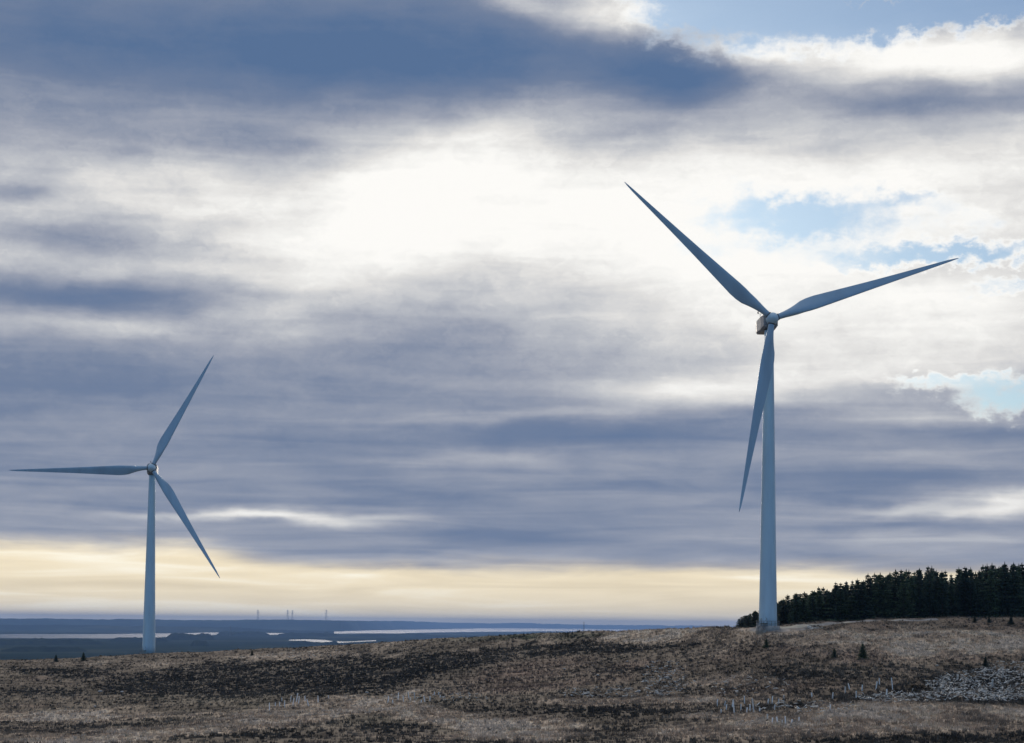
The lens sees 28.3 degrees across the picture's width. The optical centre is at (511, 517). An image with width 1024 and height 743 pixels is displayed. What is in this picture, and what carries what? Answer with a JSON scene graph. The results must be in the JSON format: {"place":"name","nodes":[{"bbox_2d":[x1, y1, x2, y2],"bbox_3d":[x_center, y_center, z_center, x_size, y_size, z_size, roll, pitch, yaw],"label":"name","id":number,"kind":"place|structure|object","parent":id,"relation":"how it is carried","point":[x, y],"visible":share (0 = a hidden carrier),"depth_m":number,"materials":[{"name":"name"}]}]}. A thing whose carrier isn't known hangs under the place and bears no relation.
{"place":"outdoors","nodes":[
{"label":"outdoors","id":0,"kind":"place"},
{"bbox_2d":[0,625,333,632],"bbox_3d":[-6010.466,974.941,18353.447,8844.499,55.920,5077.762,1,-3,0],"label":"shore hills","id":1,"kind":"structure","parent":0,"point":[104,628],"depth_m":18482.84,"materials":[{"name":"blue"}]},
{"bbox_2d":[0,628,576,659],"bbox_3d":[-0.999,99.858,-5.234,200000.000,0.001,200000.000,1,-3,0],"label":"lowland plain","id":2,"kind":"structure","parent":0,"point":[218,643],"depth_m":9472.62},
{"bbox_2d":[0,638,105,644],"bbox_3d":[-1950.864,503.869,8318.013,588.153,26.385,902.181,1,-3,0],"label":"distant woodland","id":3,"kind":"object","parent":2,"relation":"on","point":[43,641],"visible":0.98,"depth_m":8225.72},
{"bbox_2d":[109,637,167,641],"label":"distant woodland","id":4,"kind":"object","parent":2,"relation":"on","point":[128,639],"visible":0.81,"depth_m":9626.56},
{"bbox_2d":[165,633,214,639],"bbox_3d":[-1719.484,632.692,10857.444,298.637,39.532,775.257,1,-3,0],"label":"distant woodland","id":5,"kind":"object","parent":2,"relation":"on","point":[182,636],"visible":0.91,"depth_m":10665.33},
{"bbox_2d":[215,631,269,635],"bbox_3d":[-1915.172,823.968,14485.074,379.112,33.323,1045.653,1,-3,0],"label":"distant woodland","id":6,"kind":"object","parent":2,"relation":"on","point":[234,633],"visible":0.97,"depth_m":14305.56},
{"bbox_2d":[275,632,340,636],"bbox_3d":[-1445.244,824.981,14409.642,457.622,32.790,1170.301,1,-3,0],"label":"distant woodland","id":7,"kind":"object","parent":2,"relation":"on","point":[311,634],"visible":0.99,"depth_m":14224.88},
{"bbox_2d":[288,641,339,644],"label":"distant woodland","id":8,"kind":"object","parent":2,"relation":"on","point":[313,643],"visible":0.83,"depth_m":8862.29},
{"bbox_2d":[341,633,435,636],"bbox_3d":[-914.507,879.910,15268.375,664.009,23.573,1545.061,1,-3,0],"label":"distant woodland","id":9,"kind":"object","parent":2,"relation":"on","point":[391,635],"visible":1,"depth_m":15069.19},
{"bbox_2d":[0,628,642,637],"bbox_3d":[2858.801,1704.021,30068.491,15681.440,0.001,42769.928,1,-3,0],"label":"firth water","id":10,"kind":"structure","parent":0,"point":[216,633],"depth_m":21505.29,"materials":[{"name":"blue liquid"}]},
{"bbox_2d":[289,639,375,642],"bbox_3d":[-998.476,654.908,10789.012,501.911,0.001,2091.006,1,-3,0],"label":"lagoon water","id":11,"kind":"structure","parent":0,"point":[311,640],"depth_m":10976.40,"materials":[{"name":"white liquid"}]},
{"bbox_2d":[0,618,735,630],"bbox_3d":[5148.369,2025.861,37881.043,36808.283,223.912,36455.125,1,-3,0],"label":"hills","id":12,"kind":"structure","parent":0,"point":[318,625],"depth_m":23874.19,"materials":[{"name":"blue"}]},
{"bbox_2d":[0,616,1023,742],"bbox_3d":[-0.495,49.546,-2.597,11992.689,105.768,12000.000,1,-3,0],"label":"moorland","id":13,"kind":"structure","parent":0,"point":[798,627],"depth_m":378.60,"materials":[{"name":"brown plant"}]},
{"bbox_2d":[80,652,85,660],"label":"young spruce","id":14,"kind":"object","parent":13,"relation":"on","point":[83,658],"visible":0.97,"depth_m":599.81,"materials":[{"name":"green plant"}]},
{"bbox_2d":[10,355,219,653],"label":"wind turbine","id":15,"kind":"object","parent":13,"relation":"on","point":[148,643],"visible":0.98,"depth_m":628.17,"materials":[{"name":"paint"}]},
{"bbox_2d":[0,615,1023,742],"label":"heather clumps","id":16,"kind":"object","parent":13,"relation":"on","point":[454,658],"visible":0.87,"depth_m":378.79,"materials":[{"name":"brown plant"}]},
{"bbox_2d":[267,625,940,713],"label":"felled branches","id":17,"kind":"object","parent":13,"relation":"on","point":[817,706],"visible":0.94,"depth_m":323.32,"materials":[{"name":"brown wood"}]},
{"bbox_2d":[739,617,745,627],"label":"spruce tree","id":18,"kind":"object","parent":13,"relation":"on","point":[742,622],"visible":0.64,"depth_m":470.53,"materials":[{"name":"green plant"}]},
{"bbox_2d":[740,615,753,627],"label":"spruce tree","id":19,"kind":"object","parent":13,"relation":"on","point":[747,621],"visible":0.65,"depth_m":464.38,"materials":[{"name":"green plant"}]},
{"bbox_2d":[744,612,758,627],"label":"spruce tree","id":20,"kind":"object","parent":13,"relation":"on","point":[755,616],"visible":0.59,"depth_m":459.82,"materials":[{"name":"green plant"}]},
{"bbox_2d":[777,600,785,620],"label":"spruce tree","id":21,"kind":"object","parent":13,"relation":"on","point":[781,608],"visible":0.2,"depth_m":444.04,"materials":[{"name":"green plant"}]},
{"bbox_2d":[777,601,790,625],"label":"spruce tree","id":22,"kind":"object","parent":13,"relation":"on","point":[782,618],"visible":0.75,"depth_m":438.63,"materials":[{"name":"green plant"}]},
{"bbox_2d":[785,599,795,624],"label":"spruce tree","id":23,"kind":"object","parent":13,"relation":"on","point":[789,609],"visible":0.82,"depth_m":438.63,"materials":[{"name":"green plant"}]},
{"bbox_2d":[625,182,957,634],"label":"wind turbine","id":24,"kind":"object","parent":13,"relation":"on","point":[766,323],"visible":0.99,"depth_m":416.47,"materials":[{"name":"paint"}]},
{"bbox_2d":[762,612,766,622],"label":"door","id":25,"kind":"structure","parent":24,"relation":"in","point":[764,614],"depth_m":415.20,"materials":[{"name":"paint"}]},
{"bbox_2d":[787,594,805,622],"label":"spruce tree","id":26,"kind":"object","parent":13,"relation":"on","point":[793,617],"visible":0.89,"depth_m":435.23,"materials":[{"name":"green plant"}]},
{"bbox_2d":[797,598,816,621],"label":"spruce tree","id":27,"kind":"object","parent":13,"relation":"on","point":[805,611],"visible":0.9,"depth_m":435.25,"materials":[{"name":"green plant"}]},
{"bbox_2d":[805,596,814,620],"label":"spruce tree","id":28,"kind":"object","parent":13,"relation":"on","point":[810,598],"visible":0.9,"depth_m":437.39,"materials":[{"name":"green plant"}]},
{"bbox_2d":[808,598,820,621],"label":"spruce tree","id":29,"kind":"object","parent":13,"relation":"on","point":[813,610],"visible":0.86,"depth_m":436.67,"materials":[{"name":"green plant"}]},
{"bbox_2d":[810,589,835,621],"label":"spruce tree","id":30,"kind":"object","parent":13,"relation":"on","point":[821,603],"visible":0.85,"depth_m":438.43,"materials":[{"name":"green plant"}]},
{"bbox_2d":[815,596,834,621],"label":"spruce tree","id":31,"kind":"object","parent":13,"relation":"on","point":[825,605],"visible":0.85,"depth_m":440.27,"materials":[{"name":"green plant"}]},
{"bbox_2d":[825,591,835,620],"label":"spruce tree","id":32,"kind":"object","parent":13,"relation":"on","point":[830,599],"visible":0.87,"depth_m":441.20,"materials":[{"name":"green plant"}]},
{"bbox_2d":[830,648,837,657],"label":"young spruce","id":33,"kind":"object","parent":13,"relation":"on","point":[834,654],"visible":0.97,"depth_m":357.84,"materials":[{"name":"green plant"}]},
{"bbox_2d":[830,582,838,619],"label":"spruce tree","id":34,"kind":"object","parent":13,"relation":"on","point":[835,591],"visible":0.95,"depth_m":441.49,"materials":[{"name":"green plant"}]},
{"bbox_2d":[833,583,846,621],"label":"spruce tree","id":35,"kind":"object","parent":13,"relation":"on","point":[839,612],"visible":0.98,"depth_m":438.70,"materials":[{"name":"green plant"}]},
{"bbox_2d":[839,587,855,621],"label":"spruce tree","id":36,"kind":"object","parent":13,"relation":"on","point":[845,592],"visible":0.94,"depth_m":440.87,"materials":[{"name":"green plant"}]},
{"bbox_2d":[847,586,853,603],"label":"spruce tree","id":37,"kind":"object","parent":13,"relation":"on","point":[850,591],"visible":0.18,"depth_m":446.19,"materials":[{"name":"green plant"}]},
{"bbox_2d":[837,596,865,620],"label":"spruce tree","id":38,"kind":"object","parent":13,"relation":"on","point":[850,608],"visible":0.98,"depth_m":437.70,"materials":[{"name":"green plant"}]},
{"bbox_2d":[848,584,866,620],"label":"spruce tree","id":39,"kind":"object","parent":13,"relation":"on","point":[856,591],"visible":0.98,"depth_m":438.73,"materials":[{"name":"green plant"}]},
{"bbox_2d":[849,581,866,599],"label":"spruce tree","id":40,"kind":"object","parent":13,"relation":"on","point":[857,583],"visible":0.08,"depth_m":445.65,"materials":[{"name":"green plant"}]},
{"bbox_2d":[848,582,874,620],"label":"spruce tree","id":41,"kind":"object","parent":13,"relation":"on","point":[863,595],"visible":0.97,"depth_m":438.59,"materials":[{"name":"green plant"}]},
{"bbox_2d":[856,644,868,659],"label":"young spruce","id":42,"kind":"object","parent":13,"relation":"on","point":[862,653],"visible":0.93,"depth_m":353.23,"materials":[{"name":"green plant"}]},
{"bbox_2d":[858,575,876,616],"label":"spruce tree","id":43,"kind":"object","parent":13,"relation":"on","point":[869,586],"visible":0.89,"depth_m":441.48,"materials":[{"name":"green plant"}]},
{"bbox_2d":[868,573,877,591],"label":"spruce tree","id":44,"kind":"object","parent":13,"relation":"on","point":[873,580],"visible":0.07,"depth_m":455.50,"materials":[{"name":"green plant"}]},
{"bbox_2d":[864,577,900,618],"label":"spruce tree","id":45,"kind":"object","parent":13,"relation":"on","point":[885,586],"visible":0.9,"depth_m":440.03,"materials":[{"name":"green plant"}]},
{"bbox_2d":[865,573,907,619],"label":"spruce tree","id":46,"kind":"object","parent":13,"relation":"on","point":[880,579],"visible":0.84,"depth_m":440.23,"materials":[{"name":"green plant"}]},
{"bbox_2d":[886,575,890,596],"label":"spruce tree","id":47,"kind":"object","parent":13,"relation":"on","point":[888,579],"visible":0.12,"depth_m":447.13,"materials":[{"name":"green plant"}]},
{"bbox_2d":[886,584,897,610],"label":"spruce tree","id":48,"kind":"object","parent":13,"relation":"on","point":[891,585],"visible":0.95,"depth_m":442.05,"materials":[{"name":"green plant"}]},
{"bbox_2d":[887,569,903,610],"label":"spruce tree","id":49,"kind":"object","parent":13,"relation":"on","point":[895,574],"visible":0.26,"depth_m":447.82,"materials":[{"name":"green plant"}]},
{"bbox_2d":[876,584,916,618],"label":"spruce tree","id":50,"kind":"object","parent":13,"relation":"on","point":[894,588],"visible":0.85,"depth_m":441.03,"materials":[{"name":"green plant"}]},
{"bbox_2d":[897,570,907,595],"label":"spruce tree","id":51,"kind":"object","parent":13,"relation":"on","point":[900,576],"visible":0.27,"depth_m":450.36,"materials":[{"name":"green plant"}]},
{"bbox_2d":[898,571,912,609],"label":"spruce tree","id":52,"kind":"object","parent":13,"relation":"on","point":[904,580],"visible":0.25,"depth_m":446.12,"materials":[{"name":"green plant"}]},
{"bbox_2d":[890,583,922,618],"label":"spruce tree","id":53,"kind":"object","parent":13,"relation":"on","point":[903,610],"visible":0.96,"depth_m":439.06,"materials":[{"name":"green plant"}]},
{"bbox_2d":[906,579,918,606],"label":"spruce tree","id":54,"kind":"object","parent":13,"relation":"on","point":[915,580],"visible":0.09,"depth_m":448.70,"materials":[{"name":"green plant"}]},
{"bbox_2d":[905,576,922,617],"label":"spruce tree","id":55,"kind":"object","parent":13,"relation":"on","point":[911,590],"visible":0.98,"depth_m":440.73,"materials":[{"name":"green plant"}]},
{"bbox_2d":[915,571,923,606],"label":"spruce tree","id":56,"kind":"object","parent":13,"relation":"on","point":[920,578],"visible":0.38,"depth_m":449.94,"materials":[{"name":"green plant"}]},
{"bbox_2d":[916,568,924,585],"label":"spruce tree","id":57,"kind":"object","parent":13,"relation":"on","point":[919,577],"visible":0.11,"depth_m":456.42,"materials":[{"name":"green plant"}]},
{"bbox_2d":[911,584,932,617],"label":"spruce tree","id":58,"kind":"object","parent":13,"relation":"on","point":[919,604],"visible":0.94,"depth_m":440.11,"materials":[{"name":"green plant"}]},
{"bbox_2d":[920,581,932,615],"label":"spruce tree","id":59,"kind":"object","parent":13,"relation":"on","point":[924,587],"visible":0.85,"depth_m":443.46,"materials":[{"name":"green plant"}]},
{"bbox_2d":[922,572,936,617],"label":"spruce tree","id":60,"kind":"object","parent":13,"relation":"on","point":[929,592],"visible":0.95,"depth_m":441.16,"materials":[{"name":"green plant"}]},
{"bbox_2d":[931,570,939,600],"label":"spruce tree","id":61,"kind":"object","parent":13,"relation":"on","point":[935,574],"visible":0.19,"depth_m":450.04,"materials":[{"name":"green plant"}]},
{"bbox_2d":[929,575,944,616],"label":"spruce tree","id":62,"kind":"object","parent":13,"relation":"on","point":[935,590],"visible":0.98,"depth_m":441.67,"materials":[{"name":"green plant"}]},
{"bbox_2d":[935,572,950,617],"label":"spruce tree","id":63,"kind":"object","parent":13,"relation":"on","point":[943,593],"visible":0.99,"depth_m":440.08,"materials":[{"name":"green plant"}]},
{"bbox_2d":[935,579,953,608],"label":"spruce tree","id":64,"kind":"object","parent":13,"relation":"on","point":[947,582],"visible":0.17,"depth_m":447.07,"materials":[{"name":"green plant"}]},
{"bbox_2d":[947,577,955,592],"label":"spruce tree","id":65,"kind":"object","parent":13,"relation":"on","point":[950,581],"visible":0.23,"depth_m":450.94,"materials":[{"name":"green plant"}]},
{"bbox_2d":[943,585,964,616],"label":"spruce tree","id":66,"kind":"object","parent":13,"relation":"on","point":[951,595],"visible":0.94,"depth_m":440.86,"materials":[{"name":"green plant"}]},
{"bbox_2d":[951,569,962,589],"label":"spruce tree","id":67,"kind":"object","parent":13,"relation":"on","point":[958,572],"visible":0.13,"depth_m":450.27,"materials":[{"name":"green plant"}]},
{"bbox_2d":[948,575,968,616],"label":"spruce tree","id":68,"kind":"object","parent":13,"relation":"on","point":[958,595],"visible":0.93,"depth_m":440.99,"materials":[{"name":"green plant"}]},
{"bbox_2d":[952,567,980,616],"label":"spruce tree","id":69,"kind":"object","parent":13,"relation":"on","point":[965,579],"visible":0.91,"depth_m":440.15,"materials":[{"name":"green plant"}]},
{"bbox_2d":[962,579,979,617],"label":"spruce tree","id":70,"kind":"object","parent":13,"relation":"on","point":[971,590],"visible":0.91,"depth_m":439.74,"materials":[{"name":"green plant"}]},
{"bbox_2d":[962,569,981,615],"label":"spruce tree","id":71,"kind":"object","parent":13,"relation":"on","point":[970,573],"visible":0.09,"depth_m":446.73,"materials":[{"name":"green plant"}]},
{"bbox_2d":[921,661,1023,700],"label":"felled branches","id":72,"kind":"object","parent":13,"relation":"on","point":[991,696],"visible":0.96,"depth_m":308.74,"materials":[{"name":"grey wood"}]},
{"bbox_2d":[972,578,982,616],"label":"spruce tree","id":73,"kind":"object","parent":13,"relation":"on","point":[978,589],"visible":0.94,"depth_m":440.29,"materials":[{"name":"green plant"}]},
{"bbox_2d":[972,572,985,615],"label":"spruce tree","id":74,"kind":"object","parent":13,"relation":"on","point":[976,577],"visible":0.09,"depth_m":445.98,"materials":[{"name":"green plant"}]},
{"bbox_2d":[977,570,983,593],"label":"spruce tree","id":75,"kind":"object","parent":13,"relation":"on","point":[980,576],"visible":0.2,"depth_m":449.23,"materials":[{"name":"green plant"}]},
{"bbox_2d":[977,582,990,617],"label":"spruce tree","id":76,"kind":"object","parent":13,"relation":"on","point":[984,607],"visible":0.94,"depth_m":439.21,"materials":[{"name":"green plant"}]},
{"bbox_2d":[981,656,990,666],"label":"young spruce","id":77,"kind":"object","parent":13,"relation":"on","point":[985,664],"visible":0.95,"depth_m":345.17,"materials":[{"name":"green plant"}]},
{"bbox_2d":[982,565,992,595],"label":"spruce tree","id":78,"kind":"object","parent":13,"relation":"on","point":[987,568],"visible":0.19,"depth_m":449.73,"materials":[{"name":"green plant"}]},
{"bbox_2d":[978,570,1000,617],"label":"spruce tree","id":79,"kind":"object","parent":13,"relation":"on","point":[991,580],"visible":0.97,"depth_m":439.49,"materials":[{"name":"green plant"}]},
{"bbox_2d":[987,576,999,612],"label":"spruce tree","id":80,"kind":"object","parent":13,"relation":"on","point":[995,585],"visible":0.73,"depth_m":442.74,"materials":[{"name":"green plant"}]},
{"bbox_2d":[991,569,1006,617],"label":"spruce tree","id":81,"kind":"object","parent":13,"relation":"on","point":[1000,570],"visible":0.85,"depth_m":441.90,"materials":[{"name":"green plant"}]},
{"bbox_2d":[981,562,1021,617],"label":"spruce tree","id":82,"kind":"object","parent":13,"relation":"on","point":[1002,587],"visible":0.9,"depth_m":439.17,"materials":[{"name":"green plant"}]},
{"bbox_2d":[993,582,1020,617],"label":"spruce tree","id":83,"kind":"object","parent":13,"relation":"on","point":[1007,587],"visible":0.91,"depth_m":438.96,"materials":[{"name":"green plant"}]},
{"bbox_2d":[997,565,1023,616],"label":"spruce tree","id":84,"kind":"object","parent":13,"relation":"on","point":[1015,586],"visible":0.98,"depth_m":439.27,"materials":[{"name":"green plant"}]},
{"bbox_2d":[1007,615,1013,624],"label":"young spruce","id":85,"kind":"object","parent":13,"relation":"on","point":[1011,621],"visible":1,"depth_m":415.10,"materials":[{"name":"green plant"}]},
{"bbox_2d":[1011,567,1023,613],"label":"spruce tree","id":86,"kind":"object","parent":13,"relation":"on","point":[1019,574],"visible":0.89,"depth_m":441.64,"materials":[{"name":"green plant"}]},
{"bbox_2d":[1017,568,1023,599],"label":"spruce tree","id":87,"kind":"object","parent":13,"relation":"on","point":[1022,573],"visible":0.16,"depth_m":447.21,"materials":[{"name":"green plant"}]},
{"bbox_2d":[0,0,1023,626],"label":"sky","id":88,"kind":"structure","parent":0,"point":[459,370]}
]}

